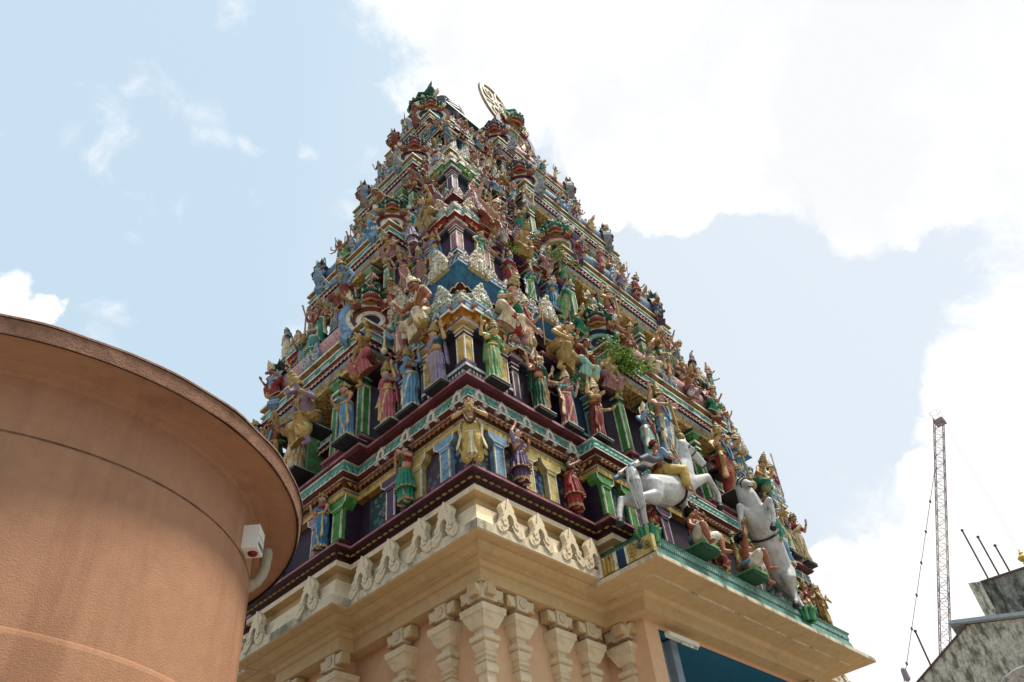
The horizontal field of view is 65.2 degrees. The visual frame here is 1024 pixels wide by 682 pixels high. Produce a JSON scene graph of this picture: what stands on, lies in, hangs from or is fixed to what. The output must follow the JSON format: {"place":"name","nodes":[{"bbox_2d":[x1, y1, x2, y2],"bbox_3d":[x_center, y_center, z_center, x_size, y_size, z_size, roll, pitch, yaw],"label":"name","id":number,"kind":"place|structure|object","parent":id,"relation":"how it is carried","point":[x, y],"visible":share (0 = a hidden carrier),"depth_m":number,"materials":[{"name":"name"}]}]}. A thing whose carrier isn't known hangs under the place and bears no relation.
{"place":"outdoors","nodes":[
{"label":"outdoors","id":0,"kind":"place"},
{"bbox_2d":[0,313,303,681],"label":"round hall","id":1,"kind":"structure","parent":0,"point":[137,493],"depth_m":5.70,"materials":[{"name":"paint"}]},
{"bbox_2d":[241,524,264,557],"bbox_3d":[-2.265,1.762,6.980,0.156,0.248,0.198,-4,-44,-4],"label":"alarm box","id":2,"kind":"object","parent":1,"relation":"attached to","point":[252,543],"visible":1,"depth_m":6.92,"materials":[{"name":"plastic"}]},
{"bbox_2d":[248,547,272,593],"bbox_3d":[-2.330,2.092,7.289,0.254,0.456,0.114,5,-45,-12],"label":"drain pipe","id":3,"kind":"object","parent":1,"relation":"attached to","point":[256,581],"visible":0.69,"depth_m":7.26,"materials":[{"name":"plastic"}]},
{"bbox_2d":[283,444,305,467],"bbox_3d":[-3.175,1.470,11.708,0.359,1.070,0.359,-16,-44,9],"label":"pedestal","id":4,"kind":"object","parent":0,"point":[297,456],"visible":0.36,"depth_m":11.42,"materials":[{"name":"stone"}]},
{"bbox_2d":[0,0,1023,681],"label":"sky","id":5,"kind":"structure","parent":0,"point":[822,201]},
{"label":"ground","id":6,"kind":"structure","parent":0,"visible":0},
{"bbox_2d":[237,81,875,681],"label":"temple tower","id":7,"kind":"structure","parent":6,"relation":"on","point":[485,569],"depth_m":10.32,"materials":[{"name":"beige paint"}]},
{"bbox_2d":[259,360,281,401],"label":"god statue","id":8,"kind":"object","parent":7,"relation":"on","point":[273,389],"visible":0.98,"depth_m":13.17,"materials":[{"name":"red stone"}]},
{"bbox_2d":[261,409,282,457],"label":"guardian statue","id":9,"kind":"object","parent":7,"relation":"on","point":[272,437],"visible":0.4,"depth_m":12.13,"materials":[{"name":"multicoloured stone"}]},
{"bbox_2d":[281,327,293,360],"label":"goddess statue","id":10,"kind":"object","parent":7,"relation":"on","point":[286,338],"visible":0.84,"depth_m":15.35,"materials":[{"name":"yellow stone"}]},
{"bbox_2d":[290,334,307,364],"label":"musician statue","id":11,"kind":"object","parent":7,"relation":"on","point":[300,347],"visible":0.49,"depth_m":13.97,"materials":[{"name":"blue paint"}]},
{"bbox_2d":[277,368,321,450],"bbox_3d":[-3.027,0.952,11.349,0.569,1.329,0.740,2,-37,-50],"label":"god statue","id":12,"kind":"object","parent":7,"relation":"on","point":[296,428],"visible":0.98,"depth_m":11.16,"materials":[{"name":"gold metal"}]},
{"bbox_2d":[303,322,318,361],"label":"dancer statue","id":13,"kind":"object","parent":7,"relation":"on","point":[311,335],"visible":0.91,"depth_m":13.00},
{"bbox_2d":[301,298,331,341],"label":"guardian statue","id":14,"kind":"object","parent":7,"relation":"on","point":[319,324],"visible":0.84,"depth_m":13.94,"materials":[{"name":"green stone"}]},
{"bbox_2d":[309,492,329,553],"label":"goddess statue","id":15,"kind":"object","parent":7,"relation":"on","point":[321,516],"visible":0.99,"depth_m":10.30,"materials":[{"name":"blue stone"}]},
{"bbox_2d":[322,302,340,328],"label":"goddess statue","id":16,"kind":"object","parent":7,"relation":"on","point":[335,318],"visible":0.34,"depth_m":13.65,"materials":[{"name":"purple stone"}]},
{"bbox_2d":[318,258,356,310],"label":"god statue","id":17,"kind":"object","parent":7,"relation":"on","point":[344,279],"visible":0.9,"depth_m":13.32,"materials":[{"name":"multicoloured stone"}]},
{"bbox_2d":[330,381,354,437],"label":"goddess statue","id":18,"kind":"object","parent":7,"relation":"on","point":[344,408],"visible":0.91,"depth_m":10.93,"materials":[{"name":"blue stone"}]},
{"bbox_2d":[336,231,349,261],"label":"god statue","id":19,"kind":"object","parent":7,"relation":"on","point":[344,252],"visible":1,"depth_m":14.72,"materials":[{"name":"green stone"}]},
{"bbox_2d":[349,216,365,241],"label":"guardian statue","id":20,"kind":"object","parent":7,"relation":"on","point":[358,233],"visible":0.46,"depth_m":15.95,"materials":[{"name":"stone"}]},
{"bbox_2d":[347,317,376,387],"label":"goddess statue","id":21,"kind":"object","parent":7,"relation":"on","point":[361,364],"visible":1,"depth_m":11.47,"materials":[{"name":"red stone"}]},
{"bbox_2d":[360,186,385,212],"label":"god statue","id":22,"kind":"object","parent":7,"relation":"on","point":[380,197],"visible":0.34,"depth_m":15.49,"materials":[{"name":"orange stone"}]},
{"bbox_2d":[374,228,397,266],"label":"god statue","id":23,"kind":"object","parent":7,"relation":"on","point":[390,246],"visible":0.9,"depth_m":13.62,"materials":[{"name":"pink stone"}]},
{"bbox_2d":[375,356,400,422],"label":"goddess statue","id":24,"kind":"object","parent":7,"relation":"on","point":[386,403],"visible":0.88,"depth_m":10.74,"materials":[{"name":"pink stone"}]},
{"bbox_2d":[376,276,400,312],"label":"god statue","id":25,"kind":"object","parent":7,"relation":"on","point":[386,304],"visible":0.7,"depth_m":12.61,"materials":[{"name":"red stone"}]},
{"bbox_2d":[381,301,410,358],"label":"guardian statue","id":26,"kind":"object","parent":7,"relation":"on","point":[400,342],"visible":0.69,"depth_m":11.47,"materials":[{"name":"multicoloured stone"}]},
{"bbox_2d":[388,244,411,293],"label":"goddess statue","id":27,"kind":"object","parent":7,"relation":"on","point":[401,262],"visible":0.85,"depth_m":12.62,"materials":[{"name":"pink stone"}]},
{"bbox_2d":[384,342,421,407],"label":"goddess statue","id":28,"kind":"object","parent":7,"relation":"on","point":[409,375],"visible":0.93,"depth_m":10.58,"materials":[{"name":"blue stone"}]},
{"bbox_2d":[394,446,416,508],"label":"dancer statue","id":29,"kind":"object","parent":7,"relation":"on","point":[405,487],"visible":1,"depth_m":9.68,"materials":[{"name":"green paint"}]},
{"bbox_2d":[386,274,432,344],"bbox_3d":[-1.365,-0.420,11.172,0.521,1.136,0.821,0,-37,-47],"label":"god statue","id":30,"kind":"object","parent":7,"relation":"on","point":[415,326],"visible":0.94,"depth_m":10.98,"materials":[{"name":"beige stone"}]},
{"bbox_2d":[400,168,418,189],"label":"god statue","id":31,"kind":"object","parent":7,"relation":"on","point":[411,185],"visible":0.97,"depth_m":15.86,"materials":[{"name":"orange stone"}]},
{"bbox_2d":[402,210,418,248],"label":"dancer statue","id":32,"kind":"object","parent":7,"relation":"on","point":[411,236],"visible":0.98,"depth_m":13.56,"materials":[{"name":"purple stone"}]},
{"bbox_2d":[406,245,426,278],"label":"goddess statue","id":33,"kind":"object","parent":7,"relation":"on","point":[419,261],"visible":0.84,"depth_m":12.77,"materials":[{"name":"pink stone"}]},
{"bbox_2d":[415,184,436,238],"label":"goddess statue","id":34,"kind":"object","parent":7,"relation":"on","point":[426,220],"visible":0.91,"depth_m":13.17,"materials":[{"name":"gold stone"}]},
{"bbox_2d":[415,168,438,204],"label":"goddess statue","id":35,"kind":"object","parent":7,"relation":"on","point":[428,181],"visible":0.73,"depth_m":14.78,"materials":[{"name":"orange stone"}]},
{"bbox_2d":[427,228,442,265],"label":"goddess statue","id":36,"kind":"object","parent":7,"relation":"on","point":[433,244],"visible":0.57,"depth_m":12.58,"materials":[{"name":"blue stone"}]},
{"bbox_2d":[423,316,449,383],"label":"goddess statue","id":37,"kind":"object","parent":7,"relation":"on","point":[434,366],"visible":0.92,"depth_m":10.29,"materials":[{"name":"purple stone"}]},
{"bbox_2d":[438,116,453,142],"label":"goddess statue","id":38,"kind":"object","parent":7,"relation":"on","point":[447,130],"visible":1,"depth_m":16.87,"materials":[{"name":"blue stone"}]},
{"bbox_2d":[451,396,487,463],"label":"worshipper statue","id":39,"kind":"object","parent":7,"relation":"on","point":[471,440],"visible":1,"depth_m":9.13,"materials":[{"name":"gold metal"}]},
{"bbox_2d":[472,231,490,255],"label":"goddess statue","id":40,"kind":"object","parent":7,"relation":"on","point":[479,240],"visible":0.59,"depth_m":12.63,"materials":[{"name":"green stone"}]},
{"bbox_2d":[479,164,497,188],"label":"god statue","id":41,"kind":"object","parent":7,"relation":"on","point":[484,175],"visible":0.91,"depth_m":15.97,"materials":[{"name":"purple stone"}]},
{"bbox_2d":[478,182,503,238],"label":"god statue","id":42,"kind":"object","parent":7,"relation":"on","point":[489,223],"visible":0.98,"depth_m":13.33,"materials":[{"name":"red stone"}]},
{"bbox_2d":[478,81,506,116],"bbox_3d":[-0.382,-5.897,21.189,0.370,2.792,1.460,-30,-48,23],"label":"wheel emblem","id":43,"kind":"object","parent":7,"relation":"on","point":[486,98],"visible":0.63,"depth_m":21.49,"materials":[{"name":"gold metal"}]},
{"bbox_2d":[491,166,504,195],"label":"god statue","id":44,"kind":"object","parent":7,"relation":"on","point":[498,187],"visible":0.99,"depth_m":16.10,"materials":[{"name":"blue stone"}]},
{"bbox_2d":[479,314,517,378],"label":"goddess statue","id":45,"kind":"object","parent":7,"relation":"on","point":[493,347],"visible":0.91,"depth_m":10.31,"materials":[{"name":"green stone"}]},
{"bbox_2d":[496,214,511,246],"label":"musician statue","id":46,"kind":"object","parent":7,"relation":"on","point":[502,235],"visible":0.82,"depth_m":13.72,"materials":[{"name":"purple stone"}]},
{"bbox_2d":[501,247,520,280],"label":"goddess statue","id":47,"kind":"object","parent":7,"relation":"on","point":[511,268],"visible":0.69,"depth_m":13.07,"materials":[{"name":"red stone"}]},
{"bbox_2d":[504,170,517,202],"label":"archer statue","id":48,"kind":"object","parent":7,"relation":"on","point":[512,194],"visible":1,"depth_m":16.41,"materials":[{"name":"blue stone"}]},
{"bbox_2d":[495,270,542,341],"bbox_3d":[0.106,-0.427,11.401,0.485,1.148,1.031,-9,-36,42],"label":"god statue","id":49,"kind":"object","parent":7,"relation":"on","point":[512,321],"visible":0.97,"depth_m":11.07,"materials":[{"name":"beige paint"}]},
{"bbox_2d":[514,207,526,228],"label":"goddess statue","id":50,"kind":"object","parent":7,"relation":"on","point":[521,220],"visible":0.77,"depth_m":15.47,"materials":[{"name":"green stone"}]},
{"bbox_2d":[509,419,532,487],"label":"dancer statue","id":51,"kind":"object","parent":7,"relation":"on","point":[521,470],"visible":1,"depth_m":9.58,"materials":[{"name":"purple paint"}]},
{"bbox_2d":[513,220,536,263],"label":"god statue","id":52,"kind":"object","parent":7,"relation":"on","point":[525,251],"visible":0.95,"depth_m":13.82,"materials":[{"name":"gold stone"}]},
{"bbox_2d":[519,185,534,210],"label":"guardian statue","id":53,"kind":"object","parent":7,"relation":"on","point":[526,197],"visible":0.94,"depth_m":16.56,"materials":[{"name":"purple stone"}]},
{"bbox_2d":[514,294,545,350],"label":"god statue","id":54,"kind":"object","parent":7,"relation":"on","point":[526,335],"visible":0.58,"depth_m":11.73,"materials":[{"name":"beige paint"}]},
{"bbox_2d":[523,265,541,299],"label":"goddess statue","id":55,"kind":"object","parent":7,"relation":"on","point":[529,279],"visible":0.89,"depth_m":13.30,"materials":[{"name":"green paint"}]},
{"bbox_2d":[524,336,563,408],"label":"goddess statue","id":56,"kind":"object","parent":7,"relation":"on","point":[542,382],"visible":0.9,"depth_m":10.87,"materials":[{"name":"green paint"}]},
{"bbox_2d":[538,245,556,276],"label":"goddess statue","id":57,"kind":"object","parent":7,"relation":"on","point":[545,262],"visible":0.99,"depth_m":14.12,"materials":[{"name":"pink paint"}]},
{"bbox_2d":[545,275,559,309],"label":"goddess statue","id":58,"kind":"object","parent":7,"relation":"on","point":[552,285],"visible":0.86,"depth_m":13.51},
{"bbox_2d":[546,322,581,375],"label":"goddess statue","id":59,"kind":"object","parent":7,"relation":"on","point":[560,347],"visible":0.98,"depth_m":11.71,"materials":[{"name":"gold stone"}]},
{"bbox_2d":[547,240,580,270],"bbox_3d":[0.920,-1.520,14.566,0.325,0.587,0.840,-37,-51,28],"label":"wall plant","id":60,"kind":"object","parent":7,"relation":"attached to","point":[553,255],"depth_m":14.52,"materials":[{"name":"green plant"}]},
{"bbox_2d":[557,277,572,322],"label":"goddess statue","id":61,"kind":"object","parent":7,"relation":"on","point":[564,304],"visible":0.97,"depth_m":13.42,"materials":[{"name":"green paint"}]},
{"bbox_2d":[556,251,578,281],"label":"archer statue","id":62,"kind":"object","parent":7,"relation":"on","point":[563,272],"visible":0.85,"depth_m":14.46,"materials":[{"name":"green paint"}]},
{"bbox_2d":[557,369,580,424],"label":"goddess statue","id":63,"kind":"object","parent":7,"relation":"on","point":[566,393],"visible":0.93,"depth_m":11.12,"materials":[{"name":"stone"}]},
{"bbox_2d":[563,456,585,514],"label":"dancer statue","id":64,"kind":"object","parent":7,"relation":"on","point":[574,494],"visible":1,"depth_m":10.10,"materials":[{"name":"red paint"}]},
{"bbox_2d":[572,302,592,337],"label":"god statue","id":65,"kind":"object","parent":7,"relation":"on","point":[578,322],"visible":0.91,"depth_m":13.37,"materials":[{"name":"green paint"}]},
{"bbox_2d":[574,328,600,382],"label":"goddess statue","id":66,"kind":"object","parent":7,"relation":"on","point":[586,365],"visible":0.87,"depth_m":12.03,"materials":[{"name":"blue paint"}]},
{"bbox_2d":[581,287,602,308],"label":"goddess statue","id":67,"kind":"object","parent":7,"relation":"on","point":[587,299],"visible":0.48,"depth_m":13.99,"materials":[{"name":"beige stone"}]},
{"bbox_2d":[585,374,615,435],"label":"goddess statue","id":68,"kind":"object","parent":7,"relation":"on","point":[596,409],"visible":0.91,"depth_m":11.39,"materials":[{"name":"red paint"}]},
{"bbox_2d":[596,243,605,269],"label":"goddess statue","id":69,"kind":"object","parent":7,"relation":"on","point":[600,259],"visible":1,"depth_m":15.79,"materials":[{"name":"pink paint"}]},
{"bbox_2d":[599,281,622,321],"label":"guardian statue","id":70,"kind":"object","parent":7,"relation":"on","point":[608,302],"visible":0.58,"depth_m":14.47,"materials":[{"name":"pink paint"}]},
{"bbox_2d":[599,347,627,398],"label":"god statue","id":71,"kind":"object","parent":7,"relation":"on","point":[610,381],"visible":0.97,"depth_m":12.25,"materials":[{"name":"pink paint"}]},
{"bbox_2d":[616,263,629,288],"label":"god statue","id":72,"kind":"object","parent":7,"relation":"on","point":[621,280],"visible":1,"depth_m":15.87,"materials":[{"name":"purple paint"}]},
{"bbox_2d":[593,328,655,379],"bbox_3d":[1.781,0.256,12.725,0.629,0.806,1.368,-37,-51,28],"label":"wall plant","id":73,"kind":"object","parent":7,"relation":"attached to","point":[626,365],"depth_m":12.63,"materials":[{"name":"green plant"}]},
{"bbox_2d":[616,311,638,353],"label":"god statue","id":74,"kind":"object","parent":7,"relation":"on","point":[629,328],"visible":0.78,"depth_m":13.27,"materials":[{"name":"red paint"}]},
{"bbox_2d":[631,272,641,296],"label":"dancer statue","id":75,"kind":"object","parent":7,"relation":"on","point":[636,289],"visible":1,"depth_m":16.36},
{"bbox_2d":[643,339,662,372],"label":"goddess statue","id":76,"kind":"object","parent":7,"relation":"on","point":[650,355],"visible":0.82,"depth_m":13.64,"materials":[{"name":"beige stone"}]},
{"bbox_2d":[646,504,660,525],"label":"goddess statue","id":77,"kind":"object","parent":7,"relation":"on","point":[653,517],"visible":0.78,"depth_m":10.25,"materials":[{"name":"red stone"}]},
{"bbox_2d":[635,401,672,458],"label":"guardian statue","id":78,"kind":"object","parent":7,"relation":"on","point":[648,430],"visible":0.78,"depth_m":11.96,"materials":[{"name":"blue paint"}]},
{"bbox_2d":[647,380,684,449],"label":"guardian statue","id":79,"kind":"object","parent":7,"relation":"on","point":[664,417],"visible":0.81,"depth_m":12.39,"materials":[{"name":"multicoloured paint"}]},
{"bbox_2d":[658,344,674,378],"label":"musician statue","id":80,"kind":"object","parent":7,"relation":"on","point":[666,358],"visible":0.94,"depth_m":14.18,"materials":[{"name":"gold stone"}]},
{"bbox_2d":[652,325,684,368],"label":"guardian statue","id":81,"kind":"object","parent":7,"relation":"on","point":[660,335],"visible":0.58,"depth_m":15.40,"materials":[{"name":"stone"}]},
{"bbox_2d":[616,438,723,529],"bbox_3d":[1.992,1.876,10.396,0.514,1.833,2.155,-37,-51,28],"label":"horse statue","id":82,"kind":"object","parent":7,"relation":"on","point":[664,491],"visible":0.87,"depth_m":10.08,"materials":[{"name":"stone"}]},
{"bbox_2d":[613,435,698,508],"bbox_3d":[1.804,1.589,10.453,0.622,0.972,1.075,-37,-51,28],"label":"rider statue","id":83,"kind":"object","parent":82,"relation":"on","point":[653,463],"visible":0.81,"depth_m":10.39,"materials":[{"name":"multicoloured paint"}]},
{"bbox_2d":[664,631,699,649],"bbox_3d":[2.115,3.720,9.910,0.070,0.087,0.640,-37,-51,28],"label":"tube lamp","id":84,"kind":"object","parent":7,"relation":"attached to","point":[687,642],"visible":1,"depth_m":9.88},
{"bbox_2d":[682,364,702,399],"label":"god statue","id":85,"kind":"object","parent":7,"relation":"on","point":[692,389],"visible":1,"depth_m":14.28,"materials":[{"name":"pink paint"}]},
{"bbox_2d":[683,505,732,553],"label":"dwarf statue","id":86,"kind":"object","parent":7,"relation":"on","point":[699,530],"visible":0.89,"depth_m":10.21,"materials":[{"name":"orange stone"}]},
{"bbox_2d":[705,384,721,414],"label":"goddess statue","id":87,"kind":"object","parent":7,"relation":"on","point":[714,406],"visible":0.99,"depth_m":14.63,"materials":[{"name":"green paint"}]},
{"bbox_2d":[714,545,731,573],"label":"god statue","id":88,"kind":"object","parent":7,"relation":"on","point":[723,561],"visible":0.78,"depth_m":10.52,"materials":[{"name":"red paint"}]},
{"bbox_2d":[721,402,733,431],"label":"guardian statue","id":89,"kind":"object","parent":7,"relation":"on","point":[725,416],"visible":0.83,"depth_m":16.44,"materials":[{"name":"blue stone"}]},
{"bbox_2d":[708,421,756,492],"bbox_3d":[3.575,1.916,13.450,0.884,1.501,0.450,27,-53,-31],"label":"guardian statue","id":90,"kind":"object","parent":7,"relation":"on","point":[724,457],"visible":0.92,"depth_m":13.34,"materials":[{"name":"gold stone"}]},
{"bbox_2d":[729,530,741,572],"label":"musician statue","id":91,"kind":"object","parent":7,"relation":"on","point":[735,548],"visible":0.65,"depth_m":11.72,"materials":[{"name":"gold stone"}]},
{"bbox_2d":[729,433,747,477],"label":"goddess statue","id":92,"kind":"object","parent":7,"relation":"on","point":[735,442],"visible":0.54,"depth_m":14.32,"materials":[{"name":"blue paint"}]},
{"bbox_2d":[734,517,777,583],"bbox_3d":[3.301,2.877,11.048,0.448,0.872,0.621,-11,-44,4],"label":"dwarf statue","id":93,"kind":"object","parent":7,"relation":"on","point":[751,557],"visible":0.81,"depth_m":10.90,"materials":[{"name":"orange stone"}]},
{"bbox_2d":[752,452,773,497],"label":"god statue","id":94,"kind":"object","parent":7,"relation":"on","point":[761,479],"visible":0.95,"depth_m":14.90,"materials":[{"name":"green paint"}]},
{"bbox_2d":[734,476,803,608],"bbox_3d":[3.814,2.957,11.745,0.574,1.815,1.608,-26,-46,19],"label":"horse statue","id":95,"kind":"object","parent":7,"relation":"on","point":[757,514],"visible":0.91,"depth_m":11.61,"materials":[{"name":"stone"}]},
{"bbox_2d":[763,453,785,505],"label":"god statue","id":96,"kind":"object","parent":7,"relation":"on","point":[771,469],"visible":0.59,"depth_m":15.65,"materials":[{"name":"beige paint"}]},
{"bbox_2d":[775,496,796,551],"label":"god statue","id":97,"kind":"object","parent":7,"relation":"on","point":[787,527],"visible":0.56,"depth_m":14.40,"materials":[{"name":"green paint"}]},
{"bbox_2d":[777,517,796,568],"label":"goddess statue","id":98,"kind":"object","parent":7,"relation":"on","point":[793,562],"visible":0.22,"depth_m":13.35,"materials":[{"name":"blue stone"}]},
{"bbox_2d":[788,512,812,561],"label":"goddess statue","id":99,"kind":"object","parent":7,"relation":"on","point":[800,543],"visible":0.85,"depth_m":14.69,"materials":[{"name":"beige stone"}]},
{"bbox_2d":[800,577,821,615],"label":"god statue","id":100,"kind":"object","parent":7,"relation":"on","point":[804,587],"visible":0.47,"depth_m":12.44,"materials":[{"name":"orange stone"}]},
{"bbox_2d":[811,583,832,624],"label":"musician statue","id":101,"kind":"object","parent":7,"relation":"on","point":[823,607],"visible":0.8,"depth_m":12.74,"materials":[{"name":"gold stone"}]},
{"bbox_2d":[661,640,685,681],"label":"gate frame","id":102,"kind":"object","parent":6,"relation":"on","point":[673,661],"visible":0.5,"depth_m":9.88,"materials":[{"name":"grey metal"}]},
{"bbox_2d":[901,409,1021,681],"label":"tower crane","id":103,"kind":"object","parent":6,"relation":"on","point":[939,422],"visible":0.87,"depth_m":72.70,"materials":[{"name":"metal"}]},
{"bbox_2d":[916,611,1023,681],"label":"concrete building","id":104,"kind":"structure","parent":6,"relation":"on","point":[989,648],"depth_m":25.63,"materials":[{"name":"grey concrete"}]},
{"bbox_2d":[1001,665,1023,681],"bbox_3d":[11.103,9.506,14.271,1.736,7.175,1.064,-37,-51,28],"label":"satellite dish","id":105,"kind":"object","parent":104,"relation":"on","point":[1016,674],"visible":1,"depth_m":16.49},
{"bbox_2d":[968,567,1023,615],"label":"concrete building","id":106,"kind":"structure","parent":6,"relation":"on","point":[1002,593],"depth_m":28.76,"materials":[{"name":"grey concrete"}]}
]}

